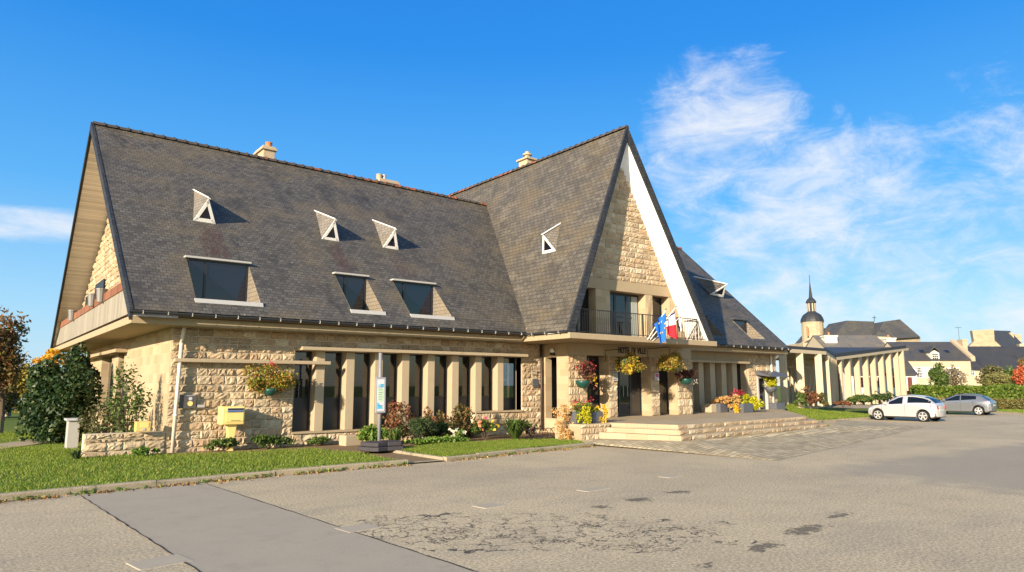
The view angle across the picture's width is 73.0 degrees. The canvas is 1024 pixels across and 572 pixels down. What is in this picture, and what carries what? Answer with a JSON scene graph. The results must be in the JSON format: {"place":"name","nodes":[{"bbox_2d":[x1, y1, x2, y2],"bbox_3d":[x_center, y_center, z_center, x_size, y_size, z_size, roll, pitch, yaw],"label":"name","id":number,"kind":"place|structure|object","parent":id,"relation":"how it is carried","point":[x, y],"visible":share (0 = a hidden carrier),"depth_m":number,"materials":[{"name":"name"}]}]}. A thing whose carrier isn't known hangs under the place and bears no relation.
{"place":"outdoors","nodes":[
{"label":"outdoors","id":0,"kind":"place"},
{"bbox_2d":[0,439,51,448],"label":"garden path","id":1,"kind":"structure","parent":0,"point":[20,443],"depth_m":23.61,"materials":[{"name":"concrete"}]},
{"bbox_2d":[0,431,400,492],"bbox_3d":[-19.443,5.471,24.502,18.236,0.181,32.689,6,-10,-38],"label":"lawn grass","id":2,"kind":"structure","parent":0,"point":[59,468],"depth_m":17.27,"materials":[{"name":"green plant"}]},
{"bbox_2d":[15,352,101,443],"bbox_3d":[-16.116,4.036,24.706,2.542,3.358,2.770,6,-10,-38],"label":"ivy bush","id":3,"kind":"object","parent":2,"relation":"on","point":[57,393],"visible":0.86,"depth_m":24.21,"materials":[{"name":"green plant"}]},
{"bbox_2d":[64,418,82,448],"bbox_3d":[-14.079,4.737,22.153,0.460,0.990,0.640,6,-10,-38],"label":"utility cabinet","id":4,"kind":"object","parent":2,"relation":"on","point":[72,433],"visible":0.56,"depth_m":21.96,"materials":[{"name":"white plastic"}]},
{"bbox_2d":[61,342,103,430],"bbox_3d":[-17.451,4.146,27.668,1.930,3.992,1.721,-5,-9,29],"label":"ivy bush","id":5,"kind":"object","parent":2,"relation":"on","point":[75,352],"visible":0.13,"depth_m":27.84,"materials":[{"name":"green plant"}]},
{"bbox_2d":[81,431,164,457],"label":"stone wall","id":6,"kind":"structure","parent":2,"relation":"on","point":[102,444],"depth_m":19.41,"materials":[{"name":"stone"}]},
{"bbox_2d":[134,421,150,431],"bbox_3d":[-10.523,3.999,19.709,0.380,0.280,0.275,6,-10,-38],"label":"yellow letter box","id":7,"kind":"object","parent":6,"relation":"on","point":[141,426],"visible":1,"depth_m":19.61,"materials":[{"name":"paint"}]},
{"bbox_2d":[130,446,160,455],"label":"plant","id":8,"kind":"object","parent":2,"relation":"on","point":[142,451],"visible":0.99,"depth_m":19.14,"materials":[{"name":"green plant"}]},
{"bbox_2d":[165,432,554,455],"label":"flower bed soil","id":9,"kind":"structure","parent":0,"point":[336,447],"depth_m":22.29,"materials":[{"name":"brown soil"}]},
{"bbox_2d":[203,436,239,450],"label":"plant","id":10,"kind":"object","parent":9,"relation":"on","point":[224,442],"visible":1,"depth_m":20.62,"materials":[{"name":"green plant"}]},
{"bbox_2d":[217,406,244,450],"bbox_3d":[-8.522,4.354,20.959,0.680,1.410,0.507,6,-10,-38],"label":"mailbox","id":11,"kind":"object","parent":9,"relation":"on","point":[230,418],"visible":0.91,"depth_m":20.85,"materials":[{"name":"yellow paint"}]},
{"bbox_2d":[226,412,243,421],"bbox_3d":[-8.356,3.956,20.858,0.510,0.270,0.013,6,-10,-38],"label":"collection door","id":12,"kind":"structure","parent":11,"relation":"in","point":[229,416],"depth_m":20.85,"materials":[{"name":"yellow paint"}]},
{"bbox_2d":[250,434,295,448],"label":"plant","id":13,"kind":"object","parent":9,"relation":"on","point":[264,440],"visible":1,"depth_m":21.42,"materials":[{"name":"green plant"}]},
{"bbox_2d":[306,436,331,444],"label":"plant","id":14,"kind":"object","parent":9,"relation":"on","point":[315,440],"visible":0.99,"depth_m":22.43,"materials":[{"name":"green plant"}]},
{"bbox_2d":[339,434,362,445],"bbox_3d":[-5.264,5.110,22.922,0.828,0.370,0.433,8,-11,-43],"label":"stone block","id":15,"kind":"object","parent":9,"relation":"on","point":[348,440],"depth_m":22.65,"materials":[{"name":"stone"}]},
{"bbox_2d":[356,424,387,441],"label":"perennial","id":16,"kind":"object","parent":9,"relation":"on","point":[369,432],"visible":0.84,"depth_m":22.78,"materials":[{"name":"green plant"}]},
{"bbox_2d":[385,425,409,439],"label":"iris clump","id":17,"kind":"object","parent":9,"relation":"on","point":[394,434],"visible":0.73,"depth_m":22.85,"materials":[{"name":"green plant"}]},
{"bbox_2d":[381,400,415,440],"bbox_3d":[-3.963,4.695,24.047,1.303,1.472,1.127,6,-10,-38],"label":"reddish shrub","id":18,"kind":"object","parent":9,"relation":"on","point":[395,416],"visible":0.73,"depth_m":24.01,"materials":[{"name":"red plant"}]},
{"bbox_2d":[399,415,440,438],"bbox_3d":[-3.141,4.941,23.929,1.462,0.950,1.196,6,-10,-38],"label":"rosemary bush","id":19,"kind":"object","parent":9,"relation":"on","point":[421,426],"visible":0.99,"depth_m":23.80,"materials":[{"name":"green plant"}]},
{"bbox_2d":[404,435,469,444],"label":"ground cover plant","id":20,"kind":"object","parent":9,"relation":"on","point":[429,440],"visible":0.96,"depth_m":22.93,"materials":[{"name":"green plant"}]},
{"bbox_2d":[425,421,459,436],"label":"dark bush","id":21,"kind":"object","parent":9,"relation":"on","point":[444,427],"visible":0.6,"depth_m":24.75,"materials":[{"name":"green plant"}]},
{"bbox_2d":[434,403,476,435],"bbox_3d":[-2.132,4.943,25.297,1.756,1.367,1.344,0,-8,-2],"label":"rose bush","id":22,"kind":"object","parent":9,"relation":"on","point":[464,417],"visible":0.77,"depth_m":25.07,"materials":[{"name":"green plant"}]},
{"bbox_2d":[471,416,499,439],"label":"flowering plant","id":23,"kind":"object","parent":9,"relation":"on","point":[480,426],"visible":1,"depth_m":24.89,"materials":[{"name":"green plant"}]},
{"bbox_2d":[495,415,537,438],"bbox_3d":[0.137,5.136,25.239,1.987,0.872,1.980,6,-10,-38],"label":"agapanthus clump","id":24,"kind":"object","parent":9,"relation":"on","point":[515,428],"visible":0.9,"depth_m":25.03,"materials":[{"name":"green plant"}]},
{"bbox_2d":[362,451,444,462],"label":"garden path","id":25,"kind":"structure","parent":0,"point":[397,456],"depth_m":19.71,"materials":[{"name":"concrete"}]},
{"bbox_2d":[358,353,404,451],"bbox_3d":[-3.937,3.553,21.180,1.348,3.020,1.006,6,-10,-38],"label":"bus stop","id":26,"kind":"object","parent":25,"relation":"on","point":[379,445],"visible":0.98,"depth_m":21.23,"materials":[{"name":"metal"}]},
{"bbox_2d":[0,386,973,463],"bbox_3d":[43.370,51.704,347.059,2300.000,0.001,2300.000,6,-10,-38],"label":"ground","id":27,"kind":"structure","parent":0,"point":[10,423],"depth_m":52.63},
{"bbox_2d":[3,378,18,413],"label":"tree","id":28,"kind":"object","parent":27,"relation":"on","point":[9,397],"visible":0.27,"depth_m":43.73,"materials":[{"name":"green plant"}]},
{"bbox_2d":[0,305,33,419],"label":"tree","id":29,"kind":"object","parent":27,"relation":"on","point":[11,359],"visible":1,"depth_m":41.77,"materials":[{"name":"brown plant"}]},
{"bbox_2d":[10,363,32,412],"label":"tree","id":30,"kind":"object","parent":27,"relation":"on","point":[21,385],"visible":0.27,"depth_m":50.91,"materials":[{"name":"yellow plant"}]},
{"bbox_2d":[31,348,66,367],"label":"yellow shrub","id":31,"kind":"object","parent":27,"relation":"on","point":[50,352],"visible":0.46,"depth_m":33.51,"materials":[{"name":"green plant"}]},
{"bbox_2d":[77,398,126,441],"bbox_3d":[-12.218,4.142,20.634,1.343,1.651,1.188,6,-10,-38],"label":"rose shrub","id":32,"kind":"object","parent":27,"relation":"on","point":[95,428],"visible":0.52,"depth_m":20.53,"materials":[{"name":"green plant"}]},
{"bbox_2d":[99,357,152,432],"bbox_3d":[-11.266,3.509,20.321,1.395,2.814,1.401,6,-10,-38],"label":"rose shrub","id":33,"kind":"object","parent":27,"relation":"on","point":[139,398],"visible":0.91,"depth_m":20.26,"materials":[{"name":"green plant"}]},
{"bbox_2d":[385,450,443,461],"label":"kerb","id":34,"kind":"structure","parent":27,"relation":"on","point":[420,455],"depth_m":19.75,"materials":[{"name":"beige concrete"}]},
{"bbox_2d":[50,121,790,453],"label":"town hall","id":35,"kind":"structure","parent":27,"relation":"on","point":[214,270],"depth_m":27.41,"materials":[{"name":"stone"}]},
{"bbox_2d":[96,288,107,302],"bbox_3d":[-14.360,0.332,24.200,0.380,0.470,0.380,6,-10,-38],"label":"flower pot","id":36,"kind":"object","parent":35,"relation":"hanging from","point":[100,292],"visible":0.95,"depth_m":24.07,"materials":[{"name":"metal"}]},
{"bbox_2d":[179,395,196,408],"bbox_3d":[-9.653,3.439,20.600,0.460,0.400,0.100,6,-10,-38],"label":"wall sign","id":37,"kind":"object","parent":35,"relation":"attached to","point":[187,401],"visible":1,"depth_m":20.56,"materials":[{"name":"grey metal"}]},
{"bbox_2d":[184,255,262,306],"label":"roof window","id":38,"kind":"structure","parent":35,"relation":"in","point":[214,280],"depth_m":22.40,"materials":[{"name":"glass"}]},
{"bbox_2d":[241,360,300,395],"bbox_3d":[-7.516,2.887,21.800,1.930,1.130,0.935,5,-10,-32],"label":"flower basket","id":39,"kind":"object","parent":35,"relation":"attached to","point":[280,381],"visible":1,"depth_m":21.64,"materials":[{"name":"green plant"}]},
{"bbox_2d":[292,351,311,430],"bbox_3d":[-7.165,3.522,23.279,0.720,2.655,0.140,6,-10,-38],"label":"window","id":40,"kind":"structure","parent":35,"relation":"in","point":[300,420],"depth_m":23.29,"materials":[{"name":"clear glass"}]},
{"bbox_2d":[322,352,341,429],"bbox_3d":[-6.331,3.614,23.922,0.775,2.655,0.140,6,-10,-38],"label":"window","id":41,"kind":"structure","parent":35,"relation":"in","point":[331,404],"depth_m":23.97,"materials":[{"name":"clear glass"}]},
{"bbox_2d":[332,272,385,314],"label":"roof window","id":42,"kind":"structure","parent":35,"relation":"in","point":[360,297],"depth_m":25.23,"materials":[{"name":"glass"}]},
{"bbox_2d":[353,353,369,428],"bbox_3d":[-5.469,3.707,24.575,0.775,2.655,0.120,6,-10,-38],"label":"window","id":43,"kind":"structure","parent":35,"relation":"in","point":[360,404],"depth_m":24.57,"materials":[{"name":"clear glass"}]},
{"bbox_2d":[381,354,396,426],"bbox_3d":[-4.614,3.801,25.236,0.775,2.655,0.120,6,-10,-38],"label":"window","id":44,"kind":"structure","parent":35,"relation":"in","point":[393,398],"depth_m":25.34,"materials":[{"name":"black glass"}]},
{"bbox_2d":[408,354,421,425],"bbox_3d":[-3.746,3.893,25.881,0.775,2.655,0.080,6,-10,-38],"label":"window","id":45,"kind":"structure","parent":35,"relation":"in","point":[414,401],"depth_m":25.95,"materials":[{"name":"black glass"}]},
{"bbox_2d":[390,278,454,319],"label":"roof window","id":46,"kind":"structure","parent":35,"relation":"in","point":[422,300],"depth_m":26.82,"materials":[{"name":"glass"}]},
{"bbox_2d":[434,355,445,421],"bbox_3d":[-2.890,3.988,26.541,0.775,2.655,0.080,6,-10,-38],"label":"window","id":47,"kind":"structure","parent":35,"relation":"in","point":[439,401],"depth_m":26.61,"materials":[{"name":"black glass"}]},
{"bbox_2d":[458,356,468,413],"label":"window","id":48,"kind":"structure","parent":35,"relation":"in","point":[464,400],"depth_m":27.33,"materials":[{"name":"black glass"}]},
{"bbox_2d":[481,357,490,410],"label":"window","id":49,"kind":"structure","parent":35,"relation":"in","point":[485,400],"depth_m":27.95,"materials":[{"name":"black glass"}]},
{"bbox_2d":[503,357,515,409],"bbox_3d":[-0.253,4.031,28.613,0.955,2.155,0.080,6,-10,-38],"label":"window","id":50,"kind":"structure","parent":35,"relation":"in","point":[508,403],"depth_m":28.74,"materials":[{"name":"black glass"}]},
{"bbox_2d":[552,357,556,417],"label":"side door","id":51,"kind":"structure","parent":35,"relation":"in","point":[554,360],"depth_m":29.92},
{"bbox_2d":[579,290,588,332],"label":"balcony window","id":52,"kind":"structure","parent":35,"relation":"in","point":[585,305],"depth_m":28.69,"materials":[{"name":"black glass"}]},
{"bbox_2d":[575,360,597,389],"bbox_3d":[2.997,3.558,27.941,1.054,1.264,0.739,6,-10,-38],"label":"flower basket","id":53,"kind":"object","parent":35,"relation":"attached to","point":[586,372],"visible":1,"depth_m":27.76,"materials":[{"name":"green plant"}]},
{"bbox_2d":[587,356,599,407],"bbox_3d":[3.246,4.286,29.495,1.280,2.600,0.070,6,-10,-38],"label":"entrance window","id":54,"kind":"structure","parent":35,"relation":"in","point":[595,394],"depth_m":29.73,"materials":[{"name":"black glass"}]},
{"bbox_2d":[610,292,638,335],"bbox_3d":[4.709,1.325,29.995,2.220,1.995,0.070,6,-10,-38],"label":"balcony door","id":55,"kind":"structure","parent":35,"relation":"in","point":[618,302],"depth_m":30.07,"materials":[{"name":"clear glass"}]},
{"bbox_2d":[605,348,646,375],"bbox_3d":[4.803,3.204,29.091,1.245,1.140,1.510,6,-10,-38],"label":"flower basket","id":56,"kind":"object","parent":35,"relation":"attached to","point":[627,362],"visible":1,"depth_m":28.72,"materials":[{"name":"yellow plant"}]},
{"bbox_2d":[617,357,641,415],"bbox_3d":[5.025,4.478,30.835,2.170,2.600,0.124,6,-10,-38],"label":"entrance door","id":57,"kind":"structure","parent":35,"relation":"in","point":[629,394],"depth_m":30.99,"materials":[{"name":"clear glass"}]},
{"bbox_2d":[652,297,661,337],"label":"balcony window","id":58,"kind":"structure","parent":35,"relation":"in","point":[657,307],"depth_m":31.49,"materials":[{"name":"black glass"}]},
{"bbox_2d":[648,308,666,343],"bbox_3d":[5.898,1.664,28.063,0.786,1.518,0.464,-1,-8,5],"label":"flag","id":59,"kind":"object","parent":35,"relation":"attached to","point":[660,325],"visible":1,"depth_m":28.09,"materials":[{"name":"blue fabric"}]},
{"bbox_2d":[650,306,677,340],"bbox_3d":[6.258,1.520,28.265,1.174,1.393,0.494,1,-8,-6],"label":"flag","id":60,"kind":"object","parent":35,"relation":"attached to","point":[670,321],"visible":1,"depth_m":28.30,"materials":[{"name":"multicoloured fabric"}]},
{"bbox_2d":[659,358,668,414],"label":"entrance window","id":61,"kind":"structure","parent":35,"relation":"in","point":[663,375],"depth_m":32.44,"materials":[{"name":"black glass"}]},
{"bbox_2d":[648,347,686,371],"bbox_3d":[6.913,3.254,30.494,1.579,1.153,1.235,0,-8,-3],"label":"flower basket","id":62,"kind":"object","parent":35,"relation":"attached to","point":[666,361],"visible":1,"depth_m":30.33,"materials":[{"name":"yellow plant"}]},
{"bbox_2d":[675,367,696,384],"bbox_3d":[7.959,4.096,31.693,1.353,0.844,0.786,6,-10,-38],"label":"flower basket","id":63,"kind":"object","parent":35,"relation":"attached to","point":[683,378],"visible":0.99,"depth_m":31.51,"materials":[{"name":"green plant"}]},
{"bbox_2d":[705,315,727,338],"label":"roof window","id":64,"kind":"structure","parent":35,"relation":"in","point":[715,332],"depth_m":37.05,"materials":[{"name":"glass"}]},
{"bbox_2d":[730,318,767,341],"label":"roof window","id":65,"kind":"structure","parent":35,"relation":"in","point":[747,328],"depth_m":39.46,"materials":[{"name":"glass"}]},
{"bbox_2d":[756,376,768,409],"bbox_3d":[14.084,6.056,39.120,1.000,1.860,0.300,6,-10,-38],"label":"service door","id":66,"kind":"structure","parent":35,"relation":"in","point":[762,394],"depth_m":39.18,"materials":[{"name":"white glass"}]},
{"bbox_2d":[763,376,780,392],"bbox_3d":[14.729,5.495,39.097,1.388,1.063,0.800,6,-10,-38],"label":"flower basket","id":67,"kind":"object","parent":35,"relation":"attached to","point":[773,382],"visible":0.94,"depth_m":38.86,"materials":[{"name":"yellow plant"}]},
{"bbox_2d":[599,409,827,441],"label":"entrance steps","id":68,"kind":"structure","parent":27,"relation":"on","point":[697,426],"depth_m":26.15,"materials":[{"name":"stone"}]},
{"bbox_2d":[701,403,715,412],"bbox_3d":[10.079,6.166,34.978,0.840,0.430,0.600,6,-10,-38],"label":"stone block","id":69,"kind":"object","parent":68,"relation":"on","point":[709,408],"depth_m":34.66,"materials":[{"name":"stone"}]},
{"bbox_2d":[709,396,727,412],"bbox_3d":[10.427,5.982,35.000,0.943,0.801,0.640,6,-10,-38],"label":"planter","id":70,"kind":"object","parent":68,"relation":"on","point":[721,407],"visible":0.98,"depth_m":34.76,"materials":[{"name":"grey metal"}]},
{"bbox_2d":[723,388,764,412],"bbox_3d":[11.621,5.793,35.034,2.640,1.236,1.196,4,-9,-28],"label":"planter","id":71,"kind":"object","parent":68,"relation":"on","point":[751,404],"visible":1,"depth_m":34.66,"materials":[{"name":"grey metal"}]},
{"bbox_2d":[805,332,896,347],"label":"chimney house","id":72,"kind":"structure","parent":27,"relation":"on","point":[821,341],"depth_m":120.07,"materials":[{"name":"stone"}]},
{"bbox_2d":[787,275,919,346],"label":"church","id":73,"kind":"structure","parent":27,"relation":"on","point":[812,321],"depth_m":172.16,"materials":[{"name":"stone"}]},
{"bbox_2d":[824,345,908,404],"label":"covered walkway","id":74,"kind":"structure","parent":27,"relation":"on","point":[847,354],"depth_m":64.22,"materials":[{"name":"beige concrete"}]},
{"bbox_2d":[838,347,917,399],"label":"white house","id":75,"kind":"structure","parent":27,"relation":"on","point":[911,372],"depth_m":95.40,"materials":[{"name":"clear paint"}]},
{"bbox_2d":[870,392,893,403],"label":"shrub","id":76,"kind":"object","parent":27,"relation":"on","point":[879,397],"visible":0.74,"depth_m":53.96,"materials":[{"name":"green plant"}]},
{"bbox_2d":[884,339,974,385],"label":"cream house","id":77,"kind":"structure","parent":27,"relation":"on","point":[922,358],"depth_m":107.82,"materials":[{"name":"paint"}]},
{"bbox_2d":[928,362,949,385],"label":"tree","id":78,"kind":"object","parent":27,"relation":"on","point":[937,376],"visible":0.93,"depth_m":74.84,"materials":[{"name":"green plant"}]},
{"bbox_2d":[943,363,968,385],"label":"tree","id":79,"kind":"object","parent":27,"relation":"on","point":[956,373],"visible":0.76,"depth_m":78.69,"materials":[{"name":"beige plant"}]},
{"bbox_2d":[910,383,1023,399],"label":"hedge","id":80,"kind":"object","parent":27,"relation":"on","point":[1000,391],"visible":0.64,"depth_m":57.94,"materials":[{"name":"green plant"}]},
{"bbox_2d":[935,396,1023,409],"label":"hedge","id":81,"kind":"object","parent":27,"relation":"on","point":[1010,404],"visible":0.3,"depth_m":55.12,"materials":[{"name":"green plant"}]},
{"bbox_2d":[974,364,1002,385],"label":"tree","id":82,"kind":"object","parent":27,"relation":"on","point":[990,369],"visible":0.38,"depth_m":70.90,"materials":[{"name":"brown plant"}]},
{"bbox_2d":[967,346,1023,385],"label":"slate house","id":83,"kind":"structure","parent":27,"relation":"on","point":[1002,356],"depth_m":120.11,"materials":[{"name":"grey stone"}]},
{"bbox_2d":[978,372,1014,384],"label":"tree","id":84,"kind":"object","parent":27,"relation":"on","point":[1001,378],"visible":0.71,"depth_m":68.80,"materials":[{"name":"green plant"}]},
{"bbox_2d":[1011,364,1023,385],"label":"tree","id":85,"kind":"object","parent":27,"relation":"on","point":[1018,376],"visible":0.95,"depth_m":67.36,"materials":[{"name":"red plant"}]},
{"bbox_2d":[401,438,584,456],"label":"lawn grass","id":86,"kind":"structure","parent":0,"point":[455,448],"depth_m":21.84,"materials":[{"name":"green plant"}]},
{"bbox_2d":[0,413,1023,571],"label":"road","id":87,"kind":"structure","parent":0,"point":[944,494],"depth_m":11.40,"materials":[{"name":"grey asphalt"}]},
{"bbox_2d":[125,554,193,570],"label":"concrete cover","id":88,"kind":"object","parent":87,"relation":"on","point":[152,563],"visible":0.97,"depth_m":8.03,"materials":[{"name":"white concrete"}]},
{"bbox_2d":[0,459,407,501],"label":"kerb","id":89,"kind":"structure","parent":87,"relation":"on","point":[129,485],"depth_m":14.26,"materials":[{"name":"grey concrete"}]},
{"bbox_2d":[81,483,474,571],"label":"pavement strip","id":90,"kind":"object","parent":87,"relation":"on","point":[205,527],"visible":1,"depth_m":9.43,"materials":[{"name":"concrete"}]},
{"bbox_2d":[80,483,477,571],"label":"pavement joint","id":91,"kind":"object","parent":90,"relation":"on","point":[281,508],"visible":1,"depth_m":9.35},
{"bbox_2d":[4,444,591,500],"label":"kerb weeds","id":92,"kind":"object","parent":87,"relation":"on","point":[92,490],"visible":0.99,"depth_m":15.13,"materials":[{"name":"green plant"}]},
{"bbox_2d":[0,445,598,503],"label":"fallen leaves","id":93,"kind":"object","parent":87,"relation":"on","point":[113,490],"visible":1,"depth_m":15.05,"materials":[{"name":"brown plant"}]},
{"bbox_2d":[335,523,381,532],"bbox_3d":[-2.219,3.505,9.993,0.540,0.029,0.420,8,-11,-43],"label":"concrete cover","id":94,"kind":"object","parent":87,"relation":"on","point":[358,528],"visible":0.91,"depth_m":9.95,"materials":[{"name":"white concrete"}]},
{"bbox_2d":[474,503,506,508],"bbox_3d":[-0.384,3.769,11.844,0.480,0.029,0.360,8,-11,-43],"label":"concrete cover","id":95,"kind":"object","parent":87,"relation":"on","point":[489,505],"visible":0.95,"depth_m":11.83,"materials":[{"name":"white concrete"}]},
{"bbox_2d":[444,442,593,460],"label":"kerb","id":96,"kind":"structure","parent":87,"relation":"on","point":[490,453],"depth_m":20.59,"materials":[{"name":"grey concrete"}]},
{"bbox_2d":[817,417,874,422],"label":"kerb","id":97,"kind":"structure","parent":87,"relation":"on","point":[848,419],"depth_m":39.82,"materials":[{"name":"beige concrete"}]},
{"bbox_2d":[868,395,945,421],"bbox_3d":[22.934,7.069,40.242,2.009,1.492,3.810,6,-10,-38],"label":"parked car","id":98,"kind":"object","parent":87,"relation":"on","point":[922,408],"visible":1,"depth_m":39.39,"materials":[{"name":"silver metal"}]},
{"bbox_2d":[940,394,997,414],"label":"parked car","id":99,"kind":"object","parent":87,"relation":"on","point":[974,403],"visible":0.77,"depth_m":47.39,"materials":[{"name":"grey paint"}]},
{"bbox_2d":[0,0,1023,385],"label":"sky","id":100,"kind":"structure","parent":0,"point":[872,151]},
{"bbox_2d":[573,420,922,460],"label":"forecourt paving","id":101,"kind":"structure","parent":0,"point":[783,445],"depth_m":23.38,"materials":[{"name":"stone"}]},
{"bbox_2d":[555,422,609,439],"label":"stone plinth","id":102,"kind":"structure","parent":101,"relation":"on","point":[586,431],"depth_m":24.55,"materials":[{"name":"stone"}]},
{"bbox_2d":[552,396,594,439],"bbox_3d":[2.314,4.870,24.814,1.997,1.818,0.920,6,-10,-38],"label":"planter","id":103,"kind":"object","parent":102,"relation":"on","point":[581,413],"visible":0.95,"depth_m":24.69,"materials":[{"name":"grey metal"}]},
{"bbox_2d":[590,404,608,422],"bbox_3d":[3.145,4.811,25.432,0.893,1.035,0.673,6,-10,-38],"label":"planter","id":104,"kind":"object","parent":102,"relation":"on","point":[598,416],"visible":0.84,"depth_m":25.34,"materials":[{"name":"grey metal"}]},
{"bbox_2d":[819,404,873,407],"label":"ramp path","id":105,"kind":"structure","parent":0,"point":[854,406],"depth_m":48.49,"materials":[{"name":"concrete"}]},
{"bbox_2d":[846,394,872,404],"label":"shrub","id":106,"kind":"object","parent":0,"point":[857,398],"visible":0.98,"depth_m":51.94,"materials":[{"name":"green plant"}]},
{"bbox_2d":[968,329,1020,345],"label":"stone gable house","id":107,"kind":"structure","parent":0,"point":[991,337],"depth_m":138.13,"materials":[{"name":"stone"}]},
{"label":"lawn soil","id":108,"kind":"structure","parent":0,"visible":0},
{"bbox_2d":[793,391,807,406],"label":"shrub","id":109,"kind":"object","parent":108,"relation":"on","point":[801,397],"visible":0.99,"depth_m":41.66,"materials":[{"name":"green plant"}]},
{"bbox_2d":[775,346,840,405],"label":"annex pavilion","id":110,"kind":"structure","parent":108,"relation":"on","point":[814,369],"depth_m":47.05,"materials":[{"name":"beige concrete"}]},
{"bbox_2d":[798,385,820,405],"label":"shrub","id":111,"kind":"object","parent":108,"relation":"on","point":[812,397],"visible":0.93,"depth_m":41.69,"materials":[{"name":"brown plant"}]},
{"bbox_2d":[785,403,872,425],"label":"lawn grass","id":112,"kind":"structure","parent":108,"relation":"on","point":[816,414],"depth_m":41.06,"materials":[{"name":"green plant"}]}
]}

